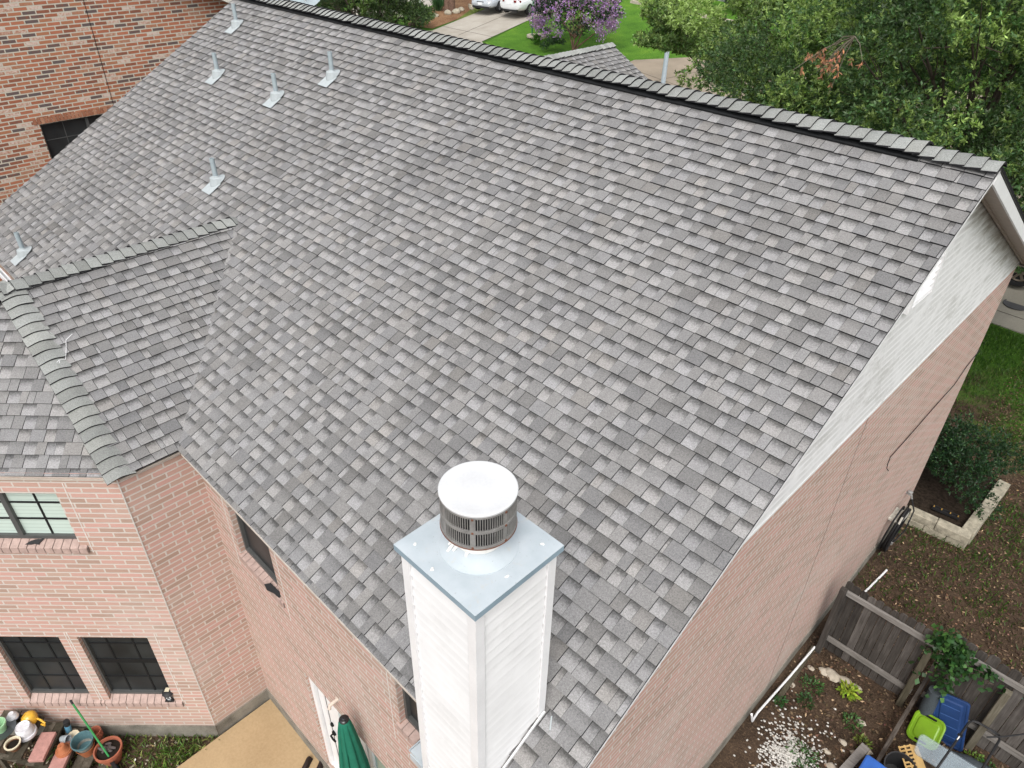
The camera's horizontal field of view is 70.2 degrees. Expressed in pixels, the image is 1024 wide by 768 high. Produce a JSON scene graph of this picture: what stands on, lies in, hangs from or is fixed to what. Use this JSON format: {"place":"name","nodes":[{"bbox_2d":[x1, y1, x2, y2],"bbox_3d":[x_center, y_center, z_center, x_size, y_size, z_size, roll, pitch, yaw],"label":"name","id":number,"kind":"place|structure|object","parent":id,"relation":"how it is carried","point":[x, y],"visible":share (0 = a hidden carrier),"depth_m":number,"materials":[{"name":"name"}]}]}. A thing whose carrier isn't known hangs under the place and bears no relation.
{"place":"outdoors","nodes":[
{"label":"outdoors","id":0,"kind":"place"},
{"bbox_2d":[0,0,231,281],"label":"brick house","id":1,"kind":"structure","parent":0,"point":[71,71],"depth_m":15.02,"materials":[{"name":"red brick"}]},
{"bbox_2d":[40,114,102,158],"bbox_3d":[-9.114,-5.158,15.934,0.052,1.380,1.850,31,45,35],"label":"window","id":2,"kind":"structure","parent":1,"relation":"in","point":[57,135],"depth_m":15.41,"materials":[{"name":"glass"}]},
{"bbox_2d":[177,699,318,767],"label":"patio","id":3,"kind":"structure","parent":0,"point":[265,735],"depth_m":10.54,"materials":[{"name":"concrete"}]},
{"bbox_2d":[302,756,312,767],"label":"shoe","id":4,"kind":"object","parent":3,"relation":"on","point":[308,761],"visible":1,"depth_m":10.31,"materials":[{"name":"leather"}]},
{"bbox_2d":[317,761,323,767],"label":"shoe","id":5,"kind":"object","parent":3,"relation":"on","point":[320,764],"visible":0.62,"depth_m":10.28,"materials":[{"name":"leather"}]},
{"bbox_2d":[337,714,369,767],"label":"parasol","id":6,"kind":"object","parent":3,"relation":"on","point":[352,753],"visible":1,"depth_m":7.80,"materials":[{"name":"green fabric"}]},
{"bbox_2d":[432,31,481,42],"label":"road","id":7,"kind":"structure","parent":0,"point":[458,37],"depth_m":46.51,"materials":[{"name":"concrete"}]},
{"bbox_2d":[432,0,570,40],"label":"driveway","id":8,"kind":"structure","parent":0,"point":[498,25],"depth_m":48.93,"materials":[{"name":"concrete"}]},
{"bbox_2d":[443,9,525,36],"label":"driveway joint","id":9,"kind":"object","parent":8,"relation":"on","point":[485,23],"visible":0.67,"depth_m":48.65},
{"bbox_2d":[472,0,501,11],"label":"sedan car","id":10,"kind":"object","parent":8,"relation":"on","point":[483,4],"visible":0.69,"depth_m":50.37,"materials":[{"name":"silver metal"}]},
{"bbox_2d":[500,0,535,14],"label":"sedan car","id":11,"kind":"object","parent":8,"relation":"on","point":[507,6],"visible":0.71,"depth_m":49.17,"materials":[{"name":"white paint"}]},
{"bbox_2d":[0,3,1023,767],"bbox_3d":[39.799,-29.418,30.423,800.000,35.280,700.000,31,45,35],"label":"ground","id":12,"kind":"structure","parent":0,"point":[738,745],"depth_m":12.51,"materials":[{"name":"soil"}]},
{"bbox_2d":[0,710,105,767],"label":"plant stand","id":13,"kind":"object","parent":12,"relation":"on","point":[58,728],"visible":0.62,"depth_m":10.15,"materials":[{"name":"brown wood"}]},
{"bbox_2d":[0,718,15,740],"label":"saucer","id":14,"kind":"object","parent":13,"relation":"on","point":[11,726],"visible":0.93,"depth_m":9.94,"materials":[{"name":"grey plastic"}]},
{"bbox_2d":[0,717,6,733],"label":"flower pot","id":15,"kind":"object","parent":14,"relation":"on","point":[3,727],"visible":1,"depth_m":9.90,"materials":[{"name":"plastic"}]},
{"bbox_2d":[6,711,18,720],"bbox_3d":[-6.921,4.587,10.078,0.153,0.092,0.153,31,45,35],"label":"bowl","id":16,"kind":"object","parent":13,"relation":"on","point":[12,715],"visible":1,"depth_m":10.05,"materials":[{"name":"white ceramic"}]},
{"bbox_2d":[6,738,20,751],"bbox_3d":[-6.753,4.902,9.872,0.200,0.120,0.200,31,45,35],"label":"flower pot","id":17,"kind":"object","parent":13,"relation":"on","point":[12,743],"visible":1,"depth_m":9.86,"materials":[{"name":"brown ceramic"}]},
{"bbox_2d":[3,736,20,750],"bbox_3d":[-6.753,4.871,9.850,0.205,0.047,0.205,31,45,35],"label":"pot rim ring","id":18,"kind":"object","parent":17,"relation":"on","point":[8,740],"visible":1,"depth_m":9.84,"materials":[{"name":"beige ceramic"}]},
{"bbox_2d":[15,720,37,742],"bbox_3d":[-6.703,4.761,10.018,0.260,0.185,0.260,31,45,35],"label":"planter","id":19,"kind":"object","parent":13,"relation":"on","point":[25,730],"visible":0.98,"depth_m":9.97,"materials":[{"name":"plastic"}]},
{"bbox_2d":[21,710,45,725],"bbox_3d":[-6.680,4.685,10.126,0.329,0.206,0.204,22,40,27],"label":"watering can","id":20,"kind":"object","parent":13,"relation":"on","point":[31,716],"visible":0.93,"depth_m":10.12,"materials":[{"name":"yellow plastic"}]},
{"bbox_2d":[28,732,56,762],"bbox_3d":[-6.476,5.007,10.045,0.200,0.058,0.400,-1,35,-3],"label":"paver","id":21,"kind":"object","parent":13,"relation":"on","point":[42,747],"visible":1,"depth_m":10.02,"materials":[{"name":"brick"}]},
{"bbox_2d":[48,741,72,767],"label":"paver","id":22,"kind":"object","parent":13,"relation":"on","point":[56,762],"visible":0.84,"depth_m":10.01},
{"bbox_2d":[55,743,71,757],"bbox_3d":[-6.228,5.045,10.085,0.214,0.140,0.214,31,45,35],"label":"flower pot","id":23,"kind":"object","parent":22,"relation":"on","point":[63,750],"visible":1,"depth_m":10.05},
{"bbox_2d":[59,734,71,742],"bbox_3d":[-6.294,4.990,10.248,0.137,0.121,0.120,6,36,7],"label":"plastic pot","id":24,"kind":"object","parent":13,"relation":"on","point":[64,738],"visible":0.99,"depth_m":10.24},
{"bbox_2d":[63,719,71,732],"bbox_3d":[-6.314,4.859,10.345,0.123,0.274,0.084,1,35,-1],"label":"spray bottle","id":25,"kind":"object","parent":13,"relation":"on","point":[67,725],"visible":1,"depth_m":10.30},
{"bbox_2d":[69,730,78,737],"bbox_3d":[-6.237,5.003,10.347,0.174,0.041,0.172,31,45,35],"label":"dish","id":26,"kind":"object","parent":13,"relation":"on","point":[73,733],"visible":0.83,"depth_m":10.37,"materials":[{"name":"beige ceramic"}]},
{"bbox_2d":[70,730,94,757],"bbox_3d":[-6.005,5.092,10.241,0.290,0.300,0.290,31,45,35],"label":"pot stack","id":27,"kind":"object","parent":13,"relation":"on","point":[82,743],"visible":0.94,"depth_m":10.23,"materials":[{"name":"ceramic"}]},
{"bbox_2d":[89,725,102,741],"bbox_3d":[-5.946,5.022,10.425,0.164,0.205,0.164,31,45,35],"label":"pot stack","id":28,"kind":"object","parent":13,"relation":"on","point":[97,730],"visible":0.73,"depth_m":10.42,"materials":[{"name":"ceramic"}]},
{"bbox_2d":[69,700,117,767],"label":"broom","id":29,"kind":"object","parent":12,"relation":"on","point":[113,764],"visible":0.95,"depth_m":10.12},
{"bbox_2d":[2,735,210,767],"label":"soil litter","id":30,"kind":"object","parent":12,"relation":"on","point":[175,742],"visible":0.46,"depth_m":10.49,"materials":[{"name":"soil"}]},
{"bbox_2d":[97,740,124,767],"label":"plank","id":31,"kind":"object","parent":12,"relation":"on","point":[102,766],"visible":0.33,"depth_m":10.30,"materials":[{"name":"brown wood"}]},
{"bbox_2d":[93,736,122,766],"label":"flower pot","id":32,"kind":"object","parent":31,"relation":"on","point":[113,746],"visible":0.96,"depth_m":10.23,"materials":[{"name":"ceramic"}]},
{"bbox_2d":[14,732,219,767],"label":"grass tufts","id":33,"kind":"object","parent":12,"relation":"on","point":[165,754],"visible":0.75,"depth_m":10.45,"materials":[{"name":"green plant"}]},
{"bbox_2d":[314,0,383,15],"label":"shade tree","id":34,"kind":"object","parent":12,"relation":"on","point":[356,2],"visible":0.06,"depth_m":37.74,"materials":[{"name":"green plant"}]},
{"bbox_2d":[317,0,436,33],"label":"shade tree","id":35,"kind":"object","parent":12,"relation":"on","point":[412,11],"visible":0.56,"depth_m":34.39,"materials":[{"name":"green plant"}]},
{"bbox_2d":[353,0,442,16],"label":"walk","id":36,"kind":"structure","parent":12,"relation":"on","point":[427,2],"depth_m":54.81,"materials":[{"name":"concrete"}]},
{"bbox_2d":[395,1,435,27],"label":"bush","id":37,"kind":"object","parent":12,"relation":"on","point":[427,22],"visible":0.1,"depth_m":48.21,"materials":[{"name":"green plant"}]},
{"bbox_2d":[408,0,471,28],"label":"mulch bed","id":38,"kind":"object","parent":12,"relation":"on","point":[442,19],"visible":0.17,"depth_m":51.30,"materials":[{"name":"brown plant"}]},
{"bbox_2d":[429,0,443,10],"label":"grass clump","id":39,"kind":"object","parent":38,"relation":"on","point":[439,4],"visible":0.97,"depth_m":52.26,"materials":[{"name":"green plant"}]},
{"bbox_2d":[444,9,451,14],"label":"edging rock","id":40,"kind":"object","parent":38,"relation":"on","point":[447,12],"visible":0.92,"depth_m":51.55,"materials":[{"name":"stone"}]},
{"bbox_2d":[444,0,454,11],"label":"street tree","id":41,"kind":"object","parent":38,"relation":"on","point":[449,5],"visible":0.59,"depth_m":51.84,"materials":[{"name":"brown plant"}]},
{"bbox_2d":[452,8,459,13],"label":"edging rock","id":42,"kind":"object","parent":38,"relation":"on","point":[455,10],"visible":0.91,"depth_m":51.78,"materials":[{"name":"stone"}]},
{"bbox_2d":[454,8,483,21],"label":"grass strip","id":43,"kind":"object","parent":12,"relation":"on","point":[469,12],"depth_m":51.74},
{"bbox_2d":[0,0,1023,767],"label":"brick house","id":44,"kind":"structure","parent":12,"relation":"on","point":[456,402],"depth_m":7.93,"materials":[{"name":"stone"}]},
{"bbox_2d":[25,538,43,544],"bbox_3d":[-5.469,1.812,8.354,0.223,0.052,0.078,-12,37,-18],"label":"torn scrap","id":45,"kind":"object","parent":44,"relation":"on","point":[36,541],"visible":1,"depth_m":8.36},
{"bbox_2d":[0,493,89,553],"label":"window","id":46,"kind":"structure","parent":44,"relation":"in","point":[25,518],"depth_m":8.32,"materials":[{"name":"brown metal"}]},
{"bbox_2d":[0,636,101,706],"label":"window","id":47,"kind":"structure","parent":44,"relation":"in","point":[44,665],"depth_m":9.95,"materials":[{"name":"glass"}]},
{"bbox_2d":[81,637,183,706],"bbox_3d":[-5.164,3.867,9.837,1.130,1.539,0.142,1,35,-1],"label":"window","id":48,"kind":"structure","parent":44,"relation":"in","point":[129,668],"depth_m":9.96,"materials":[{"name":"glass"}]},
{"bbox_2d":[162,687,174,701],"bbox_3d":[-4.773,4.315,10.135,0.157,0.215,0.157,-13,38,-19],"label":"lantern","id":49,"kind":"object","parent":44,"relation":"on","point":[167,694],"visible":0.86,"depth_m":10.07,"materials":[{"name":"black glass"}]},
{"bbox_2d":[235,513,284,607],"bbox_3d":[-2.884,1.755,8.182,1.030,1.339,0.137,31,45,35],"label":"window","id":50,"kind":"structure","parent":44,"relation":"in","point":[256,556],"depth_m":8.50,"materials":[{"name":"glass"}]},
{"bbox_2d":[264,583,280,597],"bbox_3d":[-2.734,2.354,8.315,0.294,0.040,0.081,28,43,32],"label":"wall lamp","id":51,"kind":"object","parent":44,"relation":"on","point":[270,587],"visible":0.91,"depth_m":8.32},
{"bbox_2d":[292,0,319,5],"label":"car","id":52,"kind":"object","parent":44,"relation":"attached to","point":[312,2],"visible":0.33,"depth_m":14.21,"materials":[{"name":"white paint"}]},
{"bbox_2d":[309,678,385,767],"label":"door","id":53,"kind":"structure","parent":44,"relation":"in","point":[328,719],"depth_m":9.25,"materials":[{"name":"white paint"}]},
{"bbox_2d":[396,688,419,745],"bbox_3d":[-0.694,2.987,6.383,1.010,1.198,0.137,31,45,35],"label":"window","id":54,"kind":"structure","parent":44,"relation":"in","point":[409,727],"depth_m":6.83,"materials":[{"name":"brown metal"}]},
{"bbox_2d":[661,52,668,82],"bbox_3d":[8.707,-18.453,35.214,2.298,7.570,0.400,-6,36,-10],"label":"vent pipe","id":55,"kind":"object","parent":44,"relation":"on","point":[665,66],"visible":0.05,"depth_m":36.66,"materials":[{"name":"metal"}]},
{"bbox_2d":[878,499,914,551],"bbox_3d":[7.115,2.678,13.520,0.293,1.110,0.795,31,45,35],"label":"garden hose","id":56,"kind":"object","parent":44,"relation":"hanging from","point":[898,517],"visible":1,"depth_m":13.31,"materials":[{"name":"black rubber"}]},
{"bbox_2d":[906,490,912,498],"bbox_3d":[7.374,2.053,13.501,0.149,0.168,0.097,55,61,49],"label":"wall tap","id":57,"kind":"object","parent":44,"relation":"attached to","point":[909,492],"depth_m":13.48,"materials":[{"name":"metal"}]},
{"bbox_2d":[886,350,979,470],"bbox_3d":[6.664,0.333,11.393,0.072,0.402,3.706,31,45,35],"label":"loose cable","id":58,"kind":"object","parent":44,"relation":"attached to","point":[930,411],"visible":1,"depth_m":11.26,"materials":[{"name":"black rubber"}]},
{"bbox_2d":[774,695,788,707],"bbox_3d":[4.171,4.880,11.269,0.231,0.135,0.258,14,37,17],"label":"weed","id":59,"kind":"object","parent":12,"relation":"on","point":[784,700],"visible":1,"depth_m":11.26,"materials":[{"name":"green plant"}]},
{"bbox_2d":[750,646,814,721],"bbox_3d":[4.261,4.614,11.390,2.039,0.333,0.062,-28,45,-35],"label":"drain pipe","id":60,"kind":"object","parent":12,"relation":"on","point":[779,687],"visible":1,"depth_m":11.43,"materials":[{"name":"white paint"}]},
{"bbox_2d":[733,690,844,767],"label":"white gravel","id":61,"kind":"structure","parent":12,"relation":"on","point":[786,755],"depth_m":10.67,"materials":[{"name":"gravel"}]},
{"bbox_2d":[630,0,961,132],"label":"live oak","id":62,"kind":"object","parent":12,"relation":"on","point":[692,38],"visible":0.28,"depth_m":20.54,"materials":[{"name":"green plant"}]},
{"bbox_2d":[777,645,815,700],"bbox_3d":[4.567,4.635,11.690,0.070,0.070,1.271,29,44,33],"label":"timber strip","id":63,"kind":"object","parent":12,"relation":"on","point":[786,687],"visible":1,"depth_m":11.59,"materials":[{"name":"brown wood"}]},
{"bbox_2d":[785,737,818,766],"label":"weed","id":64,"kind":"object","parent":12,"relation":"on","point":[802,750],"visible":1,"depth_m":10.60,"materials":[{"name":"green plant"}]},
{"bbox_2d":[789,757,820,767],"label":"weed","id":65,"kind":"object","parent":12,"relation":"on","point":[804,763],"visible":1,"depth_m":10.48,"materials":[{"name":"green plant"}]},
{"bbox_2d":[796,691,814,709],"bbox_3d":[4.536,4.889,11.280,0.290,0.116,0.335,7,36,8],"label":"weed","id":66,"kind":"object","parent":12,"relation":"on","point":[805,697],"visible":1,"depth_m":11.28,"materials":[{"name":"green plant"}]},
{"bbox_2d":[798,673,824,695],"bbox_3d":[4.745,4.741,11.496,0.398,0.124,0.382,31,45,35],"label":"weed","id":67,"kind":"object","parent":12,"relation":"on","point":[818,686],"visible":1,"depth_m":11.50,"materials":[{"name":"green plant"}]},
{"bbox_2d":[818,667,826,675],"bbox_3d":[5.032,4.631,11.741,0.192,0.066,0.148,13,37,16],"label":"stone","id":68,"kind":"object","parent":12,"relation":"on","point":[823,671],"visible":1,"depth_m":11.72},
{"bbox_2d":[630,57,1023,203],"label":"drive apron","id":69,"kind":"object","parent":12,"relation":"on","point":[651,67],"visible":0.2,"depth_m":39.13,"materials":[{"name":"beige concrete"}]},
{"bbox_2d":[824,763,836,767],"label":"stone","id":70,"kind":"object","parent":12,"relation":"on","point":[830,765],"visible":1,"depth_m":10.48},
{"bbox_2d":[826,667,839,682],"bbox_3d":[5.137,4.678,11.678,0.286,0.103,0.209,31,45,35],"label":"stone","id":71,"kind":"object","parent":12,"relation":"on","point":[833,675],"visible":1,"depth_m":11.65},
{"bbox_2d":[838,739,846,745],"bbox_3d":[4.898,5.303,10.786,0.129,0.038,0.102,31,45,35],"label":"stone","id":72,"kind":"object","parent":12,"relation":"on","point":[843,742],"visible":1,"depth_m":10.77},
{"bbox_2d":[839,675,851,686],"bbox_3d":[5.306,4.736,11.596,0.237,0.095,0.180,31,45,35],"label":"stone","id":73,"kind":"object","parent":12,"relation":"on","point":[843,678],"visible":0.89,"depth_m":11.58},
{"bbox_2d":[835,679,861,701],"bbox_3d":[5.290,4.792,11.393,0.404,0.167,0.434,31,45,35],"label":"weed","id":74,"kind":"object","parent":12,"relation":"on","point":[853,689],"visible":1,"depth_m":11.40,"materials":[{"name":"green plant"}]},
{"bbox_2d":[842,712,864,732],"bbox_3d":[5.136,5.088,11.013,0.358,0.130,0.368,31,45,35],"label":"weed","id":75,"kind":"object","parent":12,"relation":"on","point":[851,718],"visible":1,"depth_m":11.01,"materials":[{"name":"green plant"}]},
{"bbox_2d":[839,743,869,767],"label":"timber offcut","id":76,"kind":"object","parent":12,"relation":"on","point":[857,755],"visible":1,"depth_m":10.48,"materials":[{"name":"grey wood"}]},
{"bbox_2d":[696,0,1023,274],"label":"live oak","id":77,"kind":"object","parent":12,"relation":"on","point":[997,40],"visible":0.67,"depth_m":13.52,"materials":[{"name":"green plant"}]},
{"bbox_2d":[853,733,873,748],"bbox_3d":[5.185,5.279,10.741,0.279,0.115,0.283,1,35,-1],"label":"weed","id":78,"kind":"object","parent":12,"relation":"on","point":[856,737],"visible":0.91,"depth_m":10.77,"materials":[{"name":"green plant"}]},
{"bbox_2d":[859,755,886,767],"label":"storage box","id":79,"kind":"object","parent":12,"relation":"on","point":[869,761],"visible":1,"depth_m":10.16,"materials":[{"name":"blue plastic"}]},
{"bbox_2d":[859,569,887,595],"bbox_3d":[6.523,3.612,13.162,0.976,0.066,0.037,-25,43,-32],"label":"drain pipe","id":80,"kind":"object","parent":12,"relation":"on","point":[876,580],"visible":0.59,"depth_m":13.21,"materials":[{"name":"white paint"}]},
{"bbox_2d":[815,581,939,707],"bbox_3d":[5.580,4.047,11.256,1.432,1.766,0.162,31,45,35],"label":"wooden fence","id":81,"kind":"object","parent":12,"relation":"on","point":[861,601],"visible":0.88,"depth_m":11.22,"materials":[{"name":"grey wood"}]},
{"bbox_2d":[751,364,1023,767],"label":"leaf litter","id":82,"kind":"object","parent":12,"relation":"on","point":[907,704],"visible":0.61,"depth_m":12.72,"materials":[{"name":"plant"}]},
{"bbox_2d":[883,751,916,767],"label":"bucket","id":83,"kind":"object","parent":12,"relation":"on","point":[893,759],"visible":0.95,"depth_m":10.30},
{"bbox_2d":[898,744,925,767],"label":"plastic basket","id":84,"kind":"object","parent":83,"relation":"on","point":[916,756],"visible":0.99,"depth_m":10.25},
{"bbox_2d":[794,5,1023,169],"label":"live oak","id":85,"kind":"object","parent":12,"relation":"on","point":[1016,87],"depth_m":20.93,"materials":[{"name":"green plant"}]},
{"bbox_2d":[876,651,942,761],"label":"timber beam","id":86,"kind":"structure","parent":12,"relation":"on","point":[901,720],"depth_m":10.86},
{"bbox_2d":[906,710,945,749],"bbox_3d":[6.115,5.107,10.752,0.441,0.380,0.414,31,45,35],"label":"bin cover","id":87,"kind":"object","parent":12,"relation":"on","point":[927,731],"visible":1,"depth_m":10.73,"materials":[{"name":"plastic"}]},
{"bbox_2d":[854,323,1023,730],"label":"yard grass","id":88,"kind":"structure","parent":12,"relation":"on","point":[1000,393],"depth_m":14.88,"materials":[{"name":"green plant"}]},
{"bbox_2d":[933,694,970,751],"bbox_3d":[6.404,4.933,10.669,0.644,0.929,0.165,31,45,35],"label":"bin cover","id":89,"kind":"object","parent":12,"relation":"on","point":[951,712],"visible":0.73,"depth_m":10.61,"materials":[{"name":"blue plastic"}]},
{"bbox_2d":[918,685,990,767],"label":"roll","id":90,"kind":"object","parent":12,"relation":"on","point":[928,706],"visible":0.78,"depth_m":10.43,"materials":[{"name":"plastic"}]},
{"bbox_2d":[904,480,1010,549],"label":"garden bed wall","id":91,"kind":"structure","parent":12,"relation":"on","point":[963,536],"depth_m":14.16,"materials":[{"name":"stone"}]},
{"bbox_2d":[907,456,996,527],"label":"bed soil","id":92,"kind":"structure","parent":91,"relation":"in","point":[930,490],"depth_m":14.88,"materials":[{"name":"soil"}]},
{"bbox_2d":[931,504,959,519],"bbox_3d":[8.590,2.538,14.421,0.500,0.064,0.102,25,42,30],"label":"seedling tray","id":93,"kind":"object","parent":92,"relation":"on","point":[946,512],"visible":1,"depth_m":14.42,"materials":[{"name":"black plastic"}]},
{"bbox_2d":[924,413,1023,520],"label":"garden shrub","id":94,"kind":"object","parent":92,"relation":"on","point":[950,447],"visible":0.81,"depth_m":14.41,"materials":[{"name":"green plant"}]},
{"bbox_2d":[915,636,1023,767],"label":"wooden fence","id":95,"kind":"object","parent":12,"relation":"on","point":[997,710],"visible":0.71,"depth_m":10.29,"materials":[{"name":"grey wood"}]},
{"bbox_2d":[909,618,1005,702],"bbox_3d":[6.281,4.036,10.331,1.233,1.254,0.571,31,45,35],"label":"ivy","id":96,"kind":"object","parent":95,"relation":"hanging from","point":[956,654],"visible":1,"depth_m":10.23,"materials":[{"name":"green plant"}]},
{"bbox_2d":[962,749,988,761],"bbox_3d":[6.723,5.444,10.571,0.380,0.119,0.347,31,45,35],"label":"weed","id":97,"kind":"object","parent":12,"relation":"on","point":[979,755],"visible":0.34,"depth_m":10.62,"materials":[{"name":"green plant"}]},
{"bbox_2d":[936,719,1023,767],"bbox_3d":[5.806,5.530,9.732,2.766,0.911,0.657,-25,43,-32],"label":"lawn mower handle","id":98,"kind":"object","parent":12,"relation":"on","point":[998,736],"visible":1,"depth_m":10.02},
{"bbox_2d":[974,757,995,767],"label":"weed","id":99,"kind":"object","parent":12,"relation":"on","point":[993,765],"visible":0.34,"depth_m":10.53,"materials":[{"name":"green plant"}]},
{"bbox_2d":[1013,183,1023,211],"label":"oak sapling","id":100,"kind":"object","parent":12,"relation":"on","point":[1014,189],"visible":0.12,"depth_m":16.55,"materials":[{"name":"green plant"}]},
{"bbox_2d":[486,0,768,60],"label":"lawn","id":101,"kind":"structure","parent":0,"point":[517,39],"depth_m":45.32,"materials":[{"name":"plant"}]},
{"bbox_2d":[530,33,542,43],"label":"weed clump","id":102,"kind":"object","parent":101,"relation":"on","point":[536,36],"visible":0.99,"depth_m":44.23,"materials":[{"name":"green plant"}]},
{"bbox_2d":[527,33,545,38],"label":"tree ring","id":103,"kind":"object","parent":101,"relation":"on","point":[531,37],"visible":0.57,"depth_m":45.42,"materials":[{"name":"stone"}]},
{"bbox_2d":[539,35,565,49],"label":"shrub","id":104,"kind":"object","parent":101,"relation":"on","point":[555,40],"visible":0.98,"depth_m":42.34,"materials":[{"name":"green plant"}]},
{"bbox_2d":[526,0,625,49],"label":"crape myrtle","id":105,"kind":"object","parent":101,"relation":"on","point":[611,13],"visible":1,"depth_m":41.35,"materials":[{"name":"purple plant"}]},
{"bbox_2d":[630,0,732,20],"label":"stone edging","id":106,"kind":"object","parent":101,"relation":"on","point":[634,2],"visible":0.14,"depth_m":51.26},
{"bbox_2d":[991,284,1023,334],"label":"sidewalk","id":107,"kind":"structure","parent":0,"point":[1013,294],"depth_m":20.26,"materials":[{"name":"concrete"}]},
{"bbox_2d":[1003,299,1023,310],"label":"manhole cover","id":108,"kind":"object","parent":107,"relation":"on","point":[1012,305],"visible":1,"depth_m":20.52,"materials":[{"name":"metal"}]},
{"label":"own driveway","id":109,"kind":"structure","parent":0,"visible":0},
{"bbox_2d":[1009,266,1023,286],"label":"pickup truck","id":110,"kind":"object","parent":109,"relation":"on","point":[1017,280],"visible":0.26,"depth_m":20.97,"materials":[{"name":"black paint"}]}
]}

